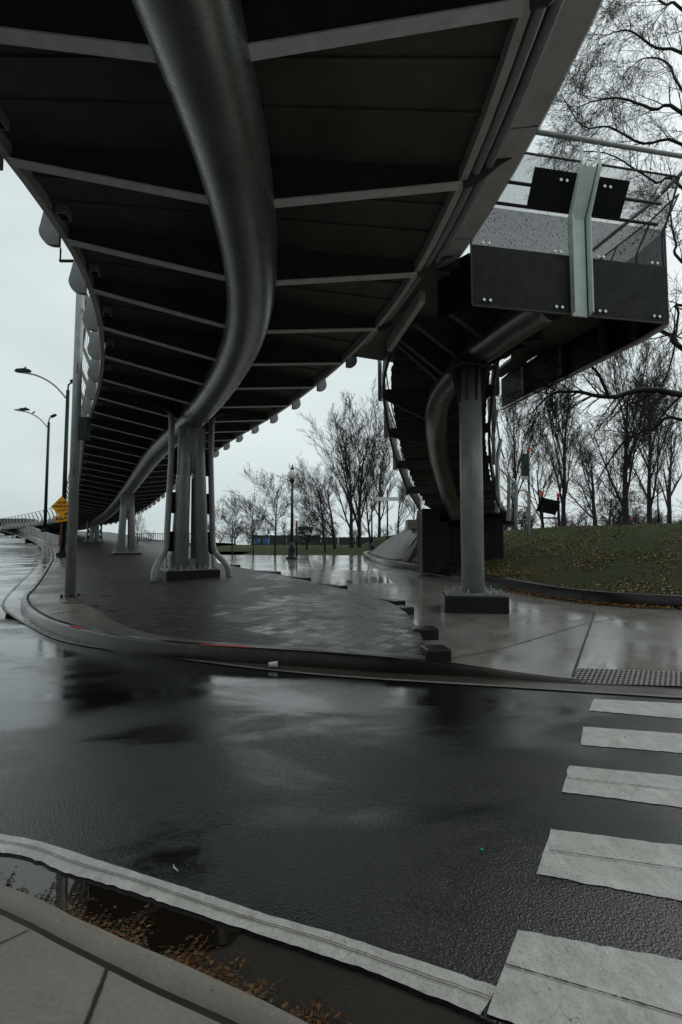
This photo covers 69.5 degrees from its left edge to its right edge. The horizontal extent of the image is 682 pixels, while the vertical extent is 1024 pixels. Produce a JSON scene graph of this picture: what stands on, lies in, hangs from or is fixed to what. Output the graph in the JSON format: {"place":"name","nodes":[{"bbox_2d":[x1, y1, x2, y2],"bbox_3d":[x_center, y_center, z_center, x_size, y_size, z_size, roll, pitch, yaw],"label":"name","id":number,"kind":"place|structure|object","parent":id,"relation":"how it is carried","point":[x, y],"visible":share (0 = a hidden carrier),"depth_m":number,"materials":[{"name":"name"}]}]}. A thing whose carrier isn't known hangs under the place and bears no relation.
{"place":"outdoors","nodes":[
{"label":"outdoors","id":0,"kind":"place"},
{"bbox_2d":[0,915,220,1023],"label":"pavement","id":1,"kind":"structure","parent":0,"point":[44,980],"depth_m":1.74,"materials":[{"name":"concrete"}]},
{"bbox_2d":[0,908,237,1023],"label":"pavement joint","id":2,"kind":"object","parent":1,"relation":"on","point":[194,1007],"visible":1,"depth_m":1.80,"materials":[{"name":"grey concrete"}]},
{"bbox_2d":[189,543,236,550],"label":"grass rise","id":3,"kind":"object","parent":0,"point":[221,544],"depth_m":69.94,"materials":[{"name":"green plant"}]},
{"bbox_2d":[126,514,145,543],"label":"bare tree","id":4,"kind":"object","parent":3,"relation":"on","point":[137,527],"visible":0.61,"depth_m":51.99,"materials":[{"name":"brown plant"}]},
{"bbox_2d":[140,530,155,541],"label":"young tree","id":5,"kind":"object","parent":3,"relation":"on","point":[149,536],"visible":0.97,"depth_m":57.95,"materials":[{"name":"brown plant"}]},
{"bbox_2d":[135,533,190,541],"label":"picket fence","id":6,"kind":"object","parent":3,"relation":"on","point":[153,540],"visible":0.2,"depth_m":59.90,"materials":[{"name":"metal"}]},
{"bbox_2d":[189,542,250,544],"bbox_3d":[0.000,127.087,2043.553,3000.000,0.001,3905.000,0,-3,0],"label":"lake water","id":7,"kind":"structure","parent":0,"point":[241,543],"depth_m":1540.80,"materials":[{"name":"grey liquid"}]},
{"bbox_2d":[29,543,425,658],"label":"kerbside pavement","id":8,"kind":"structure","parent":0,"point":[49,590],"depth_m":10.38,"materials":[{"name":"concrete"}]},
{"bbox_2d":[0,523,59,545],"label":"barrier wall","id":9,"kind":"structure","parent":8,"relation":"on","point":[51,538],"depth_m":53.73,"materials":[{"name":"concrete"}]},
{"bbox_2d":[14,407,56,531],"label":"street light","id":10,"kind":"object","parent":8,"relation":"on","point":[44,529],"visible":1,"depth_m":46.25,"materials":[{"name":"green paint"}]},
{"bbox_2d":[14,367,72,556],"bbox_3d":[-18.277,-3.155,30.248,4.005,11.780,0.500,0,-3,0],"label":"street light","id":11,"kind":"object","parent":8,"relation":"on","point":[24,370],"visible":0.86,"depth_m":30.25,"materials":[{"name":"green paint"}]},
{"bbox_2d":[51,496,67,558],"bbox_3d":[-16.204,0.881,28.474,1.240,3.617,0.160,0,-3,0],"label":"warning sign","id":12,"kind":"object","parent":8,"relation":"on","point":[59,506],"visible":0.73,"depth_m":28.48,"materials":[{"name":"metal"}]},
{"bbox_2d":[59,248,90,597],"bbox_3d":[-5.851,-3.331,13.296,3.800,11.439,0.660,0,-3,0],"label":"street light","id":13,"kind":"object","parent":8,"relation":"on","point":[80,428],"visible":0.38,"depth_m":13.14,"materials":[{"name":"grey paint"}]},
{"bbox_2d":[39,575,275,613],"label":"paver weeds","id":14,"kind":"object","parent":8,"relation":"on","point":[108,595],"visible":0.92,"depth_m":11.80,"materials":[{"name":"green plant"}]},
{"bbox_2d":[52,531,424,654],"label":"paved island","id":15,"kind":"structure","parent":0,"point":[241,605],"depth_m":10.65,"materials":[{"name":"brick"}]},
{"bbox_2d":[0,0,603,581],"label":"footbridge","id":16,"kind":"object","parent":15,"relation":"on","point":[256,214],"visible":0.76,"depth_m":6.47,"materials":[{"name":"grey metal"}]},
{"bbox_2d":[0,518,36,525],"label":"railing","id":17,"kind":"object","parent":16,"relation":"attached to","point":[21,519],"visible":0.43,"depth_m":82.57,"materials":[{"name":"metal"}]},
{"bbox_2d":[0,532,681,1023],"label":"asphalt road","id":18,"kind":"structure","parent":0,"point":[378,812],"depth_m":3.33,"materials":[{"name":"black asphalt"}]},
{"bbox_2d":[0,834,495,1014],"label":"edge line marking","id":19,"kind":"object","parent":18,"relation":"on","point":[476,1004],"visible":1,"depth_m":2.16,"materials":[{"name":"paint"}]},
{"bbox_2d":[157,933,483,1023],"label":"gutter","id":20,"kind":"object","parent":18,"relation":"on","point":[306,980],"visible":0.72,"depth_m":1.90,"materials":[{"name":"concrete"}]},
{"bbox_2d":[0,855,240,952],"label":"gutter puddle","id":21,"kind":"object","parent":20,"relation":"on","point":[168,927],"visible":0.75,"depth_m":2.29,"materials":[{"name":"black liquid"}]},
{"bbox_2d":[0,884,307,1023],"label":"kerb","id":22,"kind":"structure","parent":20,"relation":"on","point":[210,993],"depth_m":1.85,"materials":[{"name":"concrete"}]},
{"bbox_2d":[5,866,350,1023],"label":"gutter leaves","id":23,"kind":"object","parent":20,"relation":"on","point":[248,989],"visible":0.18,"depth_m":2.02,"materials":[{"name":"brown plant"}]},
{"bbox_2d":[1,872,354,1023],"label":"gutter straw","id":24,"kind":"object","parent":20,"relation":"on","point":[236,971],"visible":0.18,"depth_m":2.00,"materials":[{"name":"brown plant"}]},
{"bbox_2d":[3,538,644,931],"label":"kerb leaves","id":25,"kind":"object","parent":18,"relation":"on","point":[143,822],"visible":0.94,"depth_m":9.16,"materials":[{"name":"brown plant"}]},
{"bbox_2d":[0,529,681,689],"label":"kerb","id":26,"kind":"structure","parent":18,"relation":"on","point":[329,659],"depth_m":6.83,"materials":[{"name":"concrete"}]},
{"bbox_2d":[200,644,251,647],"bbox_3d":[-1.639,1.915,7.049,0.813,0.002,0.088,-1,-4,14],"label":"paint mark","id":27,"kind":"object","parent":26,"relation":"on","point":[225,645],"visible":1,"depth_m":7.05,"materials":[{"name":"paint"}]},
{"bbox_2d":[0,530,681,695],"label":"gutter","id":28,"kind":"object","parent":18,"relation":"on","point":[12,602],"visible":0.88,"depth_m":6.25,"materials":[{"name":"concrete"}]},
{"bbox_2d":[268,661,277,666],"bbox_3d":[-0.913,2.047,6.616,0.127,0.082,0.084,0,-3,0],"label":"plastic cup","id":29,"kind":"object","parent":28,"relation":"on","point":[273,664],"visible":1,"depth_m":6.58,"materials":[{"name":"white plastic"}]},
{"bbox_2d":[1,777,681,1015],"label":"road seam","id":30,"kind":"object","parent":18,"relation":"on","point":[378,957],"visible":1,"depth_m":2.12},
{"bbox_2d":[2,531,681,697],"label":"edge line","id":31,"kind":"object","parent":18,"relation":"on","point":[14,616],"visible":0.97,"depth_m":6.23,"materials":[{"name":"paint"}]},
{"bbox_2d":[487,699,681,1023],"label":"crosswalk marking","id":32,"kind":"object","parent":18,"relation":"on","point":[521,996],"visible":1,"depth_m":2.09,"materials":[{"name":"paint"}]},
{"bbox_2d":[0,0,681,541],"label":"sky","id":33,"kind":"structure","parent":0,"point":[38,301],"materials":[{"name":"white"}]},
{"bbox_2d":[208,522,681,593],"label":"grass bank","id":34,"kind":"structure","parent":0,"point":[622,543],"depth_m":15.96,"materials":[{"name":"green plant"}]},
{"bbox_2d":[225,491,270,554],"bbox_3d":[-6.849,0.866,36.568,3.898,4.994,2.924,2,-4,-27],"label":"young tree","id":35,"kind":"object","parent":34,"relation":"on","point":[253,522],"visible":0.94,"depth_m":36.52,"materials":[{"name":"brown plant"}]},
{"bbox_2d":[254,538,259,544],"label":"blue bin","id":36,"kind":"object","parent":34,"relation":"on","point":[256,541],"visible":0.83,"depth_m":73.52,"materials":[{"name":"plastic"}]},
{"bbox_2d":[223,463,303,554],"bbox_3d":[-5.736,-0.165,37.129,6.606,7.203,6.022,-2,-4,33],"label":"young tree","id":37,"kind":"object","parent":34,"relation":"on","point":[274,506],"visible":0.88,"depth_m":36.96,"materials":[{"name":"brown plant"}]},
{"bbox_2d":[263,538,268,544],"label":"blue bin","id":38,"kind":"object","parent":34,"relation":"on","point":[265,541],"visible":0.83,"depth_m":73.50,"materials":[{"name":"plastic"}]},
{"bbox_2d":[284,453,344,548],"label":"bare tree","id":39,"kind":"object","parent":34,"relation":"on","point":[331,517],"visible":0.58,"depth_m":51.85,"materials":[{"name":"brown plant"}]},
{"bbox_2d":[253,535,377,544],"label":"lakeside fence","id":40,"kind":"object","parent":34,"relation":"on","point":[343,541],"visible":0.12,"depth_m":85.76,"materials":[{"name":"black metal"}]},
{"bbox_2d":[294,502,341,549],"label":"shrubby tree","id":41,"kind":"object","parent":34,"relation":"on","point":[315,535],"visible":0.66,"depth_m":49.54,"materials":[{"name":"brown plant"}]},
{"bbox_2d":[276,459,361,552],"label":"young tree","id":42,"kind":"object","parent":34,"relation":"on","point":[318,496],"visible":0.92,"depth_m":43.44,"materials":[{"name":"brown plant"}]},
{"bbox_2d":[298,403,387,547],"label":"tall tree","id":43,"kind":"object","parent":34,"relation":"on","point":[344,460],"visible":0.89,"depth_m":56.04,"materials":[{"name":"brown plant"}]},
{"bbox_2d":[325,373,388,546],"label":"tall tree","id":44,"kind":"object","parent":34,"relation":"on","point":[360,456],"visible":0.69,"depth_m":57.10,"materials":[{"name":"brown plant"}]},
{"bbox_2d":[342,462,390,546],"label":"bare tree","id":45,"kind":"object","parent":34,"relation":"on","point":[373,486],"visible":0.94,"depth_m":50.28,"materials":[{"name":"brown plant"}]},
{"bbox_2d":[369,498,373,550],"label":"park lamp","id":46,"kind":"object","parent":34,"relation":"on","point":[371,503],"visible":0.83,"depth_m":43.94,"materials":[{"name":"grey metal"}]},
{"bbox_2d":[353,404,401,536],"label":"tall tree","id":47,"kind":"object","parent":34,"relation":"on","point":[386,449],"visible":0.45,"depth_m":59.93,"materials":[{"name":"brown plant"}]},
{"bbox_2d":[374,489,398,538],"bbox_3d":[3.340,0.574,36.014,1.825,4.556,0.166,0,-3,0],"label":"direction sign","id":48,"kind":"object","parent":34,"relation":"on","point":[386,498],"visible":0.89,"depth_m":36.02,"materials":[{"name":"grey metal"}]},
{"bbox_2d":[370,519,416,560],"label":"tiled slope","id":49,"kind":"structure","parent":34,"relation":"on","point":[398,545],"depth_m":22.32,"materials":[{"name":"grey concrete"}]},
{"bbox_2d":[394,475,423,533],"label":"bare tree","id":50,"kind":"object","parent":34,"relation":"on","point":[401,497],"visible":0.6,"depth_m":47.32,"materials":[{"name":"brown plant"}]},
{"bbox_2d":[394,479,425,518],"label":"bare tree","id":51,"kind":"object","parent":34,"relation":"on","point":[414,506],"visible":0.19,"depth_m":51.81,"materials":[{"name":"brown plant"}]},
{"bbox_2d":[217,497,681,544],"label":"distant wood","id":52,"kind":"object","parent":34,"relation":"on","point":[522,516],"visible":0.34,"depth_m":73.29,"materials":[{"name":"brown plant"}]},
{"bbox_2d":[417,509,503,572],"bbox_3d":[4.478,1.118,18.717,3.145,2.350,2.300,0,-3,0],"label":"stair abutment","id":53,"kind":"object","parent":34,"relation":"on","point":[438,540],"visible":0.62,"depth_m":17.74,"materials":[{"name":"black concrete"}]},
{"bbox_2d":[510,475,516,529],"bbox_3d":[10.547,-0.570,30.091,0.437,3.406,0.437,0,-3,0],"label":"park lamp","id":54,"kind":"object","parent":34,"relation":"on","point":[512,527],"visible":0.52,"depth_m":30.07,"materials":[{"name":"black metal"}]},
{"bbox_2d":[489,378,556,528],"bbox_3d":[12.089,-4.363,33.314,5.484,11.627,3.837,1,-4,-23],"label":"tall tree","id":55,"kind":"object","parent":34,"relation":"on","point":[515,473],"visible":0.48,"depth_m":32.95,"materials":[{"name":"brown plant"}]},
{"bbox_2d":[521,448,529,491],"bbox_3d":[10.200,-1.323,27.069,0.493,4.562,0.144,1,-4,-17],"label":"banner","id":56,"kind":"object","parent":34,"relation":"on","point":[524,474],"visible":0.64,"depth_m":27.11,"materials":[{"name":"teal fabric"}]},
{"bbox_2d":[521,520,540,528],"bbox_3d":[12.515,0.899,32.005,1.595,0.710,0.070,0,-3,0],"label":"steps handrail","id":57,"kind":"object","parent":34,"relation":"on","point":[532,523],"visible":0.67,"depth_m":31.99,"materials":[{"name":"metal"}]},
{"bbox_2d":[385,523,681,594],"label":"fallen leaves","id":58,"kind":"object","parent":34,"relation":"on","point":[518,572],"visible":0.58,"depth_m":15.57,"materials":[{"name":"brown plant"}]},
{"bbox_2d":[500,433,574,527],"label":"bare tree","id":59,"kind":"object","parent":34,"relation":"on","point":[540,480],"visible":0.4,"depth_m":46.42,"materials":[{"name":"brown plant"}]},
{"bbox_2d":[536,491,559,526],"bbox_3d":[10.571,-0.113,25.053,1.135,1.887,0.371,0,-3,0],"label":"information board","id":60,"kind":"object","parent":34,"relation":"on","point":[549,506],"visible":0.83,"depth_m":25.01,"materials":[{"name":"paint"}]},
{"bbox_2d":[528,376,582,525],"bbox_3d":[13.669,-4.780,30.920,4.179,12.185,6.504,-3,-5,41],"label":"tall tree","id":61,"kind":"object","parent":34,"relation":"on","point":[565,448],"visible":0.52,"depth_m":30.92,"materials":[{"name":"brown plant"}]},
{"bbox_2d":[535,417,606,524],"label":"bare tree","id":62,"kind":"object","parent":34,"relation":"on","point":[588,469],"visible":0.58,"depth_m":51.92,"materials":[{"name":"brown plant"}]},
{"bbox_2d":[482,0,681,539],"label":"bare tree","id":63,"kind":"object","parent":34,"relation":"on","point":[661,391],"visible":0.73,"depth_m":12.99,"materials":[{"name":"brown plant"}]},
{"bbox_2d":[583,480,666,524],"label":"shrubby tree","id":64,"kind":"object","parent":34,"relation":"on","point":[614,515],"visible":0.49,"depth_m":60.40,"materials":[{"name":"brown plant"}]},
{"bbox_2d":[577,314,677,524],"bbox_3d":[21.334,-6.934,36.879,6.914,17.305,9.880,-1,-4,21],"label":"tall tree","id":65,"kind":"object","parent":34,"relation":"on","point":[617,391],"visible":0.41,"depth_m":35.86,"materials":[{"name":"brown plant"}]},
{"bbox_2d":[585,337,681,523],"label":"tall tree","id":66,"kind":"object","parent":34,"relation":"on","point":[650,500],"visible":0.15,"depth_m":38.83,"materials":[{"name":"brown plant"}]},
{"bbox_2d":[656,485,659,522],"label":"park lamp","id":67,"kind":"object","parent":34,"relation":"on","point":[657,492],"visible":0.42,"depth_m":44.07,"materials":[{"name":"black metal"}]},
{"bbox_2d":[637,388,681,523],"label":"bare tree","id":68,"kind":"object","parent":34,"relation":"on","point":[670,476],"visible":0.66,"depth_m":31.07,"materials":[{"name":"brown plant"}]},
{"bbox_2d":[214,555,681,686],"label":"plaza paving","id":69,"kind":"structure","parent":0,"point":[649,641],"depth_m":9.31,"materials":[{"name":"concrete"}]},
{"bbox_2d":[255,570,280,574],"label":"stone block","id":70,"kind":"structure","parent":69,"relation":"on","point":[277,572],"depth_m":17.42,"materials":[{"name":"grey stone"}]},
{"bbox_2d":[286,464,297,558],"bbox_3d":[-2.989,-0.040,30.058,0.748,5.824,0.748,0,-3,0],"label":"park lamp","id":71,"kind":"object","parent":69,"relation":"on","point":[292,548],"visible":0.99,"depth_m":29.95,"materials":[{"name":"black metal"}]},
{"bbox_2d":[285,576,310,580],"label":"stone block","id":72,"kind":"structure","parent":69,"relation":"on","point":[305,578],"depth_m":15.52,"materials":[{"name":"grey stone"}]},
{"bbox_2d":[296,520,314,556],"bbox_3d":[-2.233,1.725,30.934,1.240,2.387,0.166,0,-3,0],"label":"direction sign","id":73,"kind":"object","parent":69,"relation":"on","point":[303,528],"visible":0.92,"depth_m":30.89,"materials":[{"name":"metal"}]},
{"bbox_2d":[319,583,347,589],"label":"stone block","id":74,"kind":"structure","parent":69,"relation":"on","point":[340,586],"depth_m":13.61,"materials":[{"name":"grey stone"}]},
{"bbox_2d":[378,598,405,605],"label":"stone block","id":75,"kind":"structure","parent":69,"relation":"on","point":[396,601],"depth_m":10.98,"materials":[{"name":"grey stone"}]},
{"bbox_2d":[396,605,413,614],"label":"stone block","id":76,"kind":"structure","parent":69,"relation":"on","point":[408,610],"depth_m":10.28,"materials":[{"name":"grey stone"}]},
{"bbox_2d":[410,625,438,639],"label":"stone block","id":77,"kind":"structure","parent":69,"relation":"on","point":[429,632],"depth_m":8.06,"materials":[{"name":"grey stone"}]},
{"bbox_2d":[420,644,450,661],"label":"stone block","id":78,"kind":"structure","parent":69,"relation":"on","point":[440,652],"depth_m":6.56,"materials":[{"name":"grey stone"}]},
{"bbox_2d":[271,560,679,676],"bbox_3d":[1.929,2.481,18.383,9.501,0.650,24.428,1,-4,-10],"label":"plaza joint","id":79,"kind":"object","parent":69,"relation":"on","point":[577,661],"visible":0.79,"depth_m":8.31,"materials":[{"name":"grey concrete"}]},
{"bbox_2d":[363,551,681,608],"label":"retaining kerb","id":80,"kind":"structure","parent":69,"relation":"on","point":[674,601],"depth_m":12.36,"materials":[{"name":"concrete"}]},
{"bbox_2d":[377,129,681,613],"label":"curved staircase","id":81,"kind":"structure","parent":69,"relation":"on","point":[594,293],"depth_m":10.41,"materials":[{"name":"grey metal"}]},
{"bbox_2d":[499,587,680,608],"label":"leaf drift","id":82,"kind":"object","parent":69,"relation":"on","point":[593,603],"visible":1,"depth_m":11.63,"materials":[{"name":"brown plant"}]},
{"bbox_2d":[572,668,681,686],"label":"tactile paving","id":83,"kind":"structure","parent":69,"relation":"on","point":[641,677],"depth_m":6.09,"materials":[{"name":"grey concrete"}]},
{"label":"lawn edge","id":84,"kind":"structure","parent":0,"visible":0},
{"bbox_2d":[207,506,223,539],"bbox_3d":[-9.714,1.271,37.507,2.457,4.196,3.276,-1,-4,14],"label":"young tree","id":85,"kind":"object","parent":84,"relation":"on","point":[216,520],"visible":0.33,"depth_m":37.50,"materials":[{"name":"brown plant"}]},
{"bbox_2d":[215,491,265,554],"bbox_3d":[-8.264,0.903,37.050,3.633,4.939,3.986,-2,-4,31],"label":"young tree","id":86,"kind":"object","parent":84,"relation":"on","point":[228,521],"visible":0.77,"depth_m":37.13,"materials":[{"name":"brown plant"}]}
]}

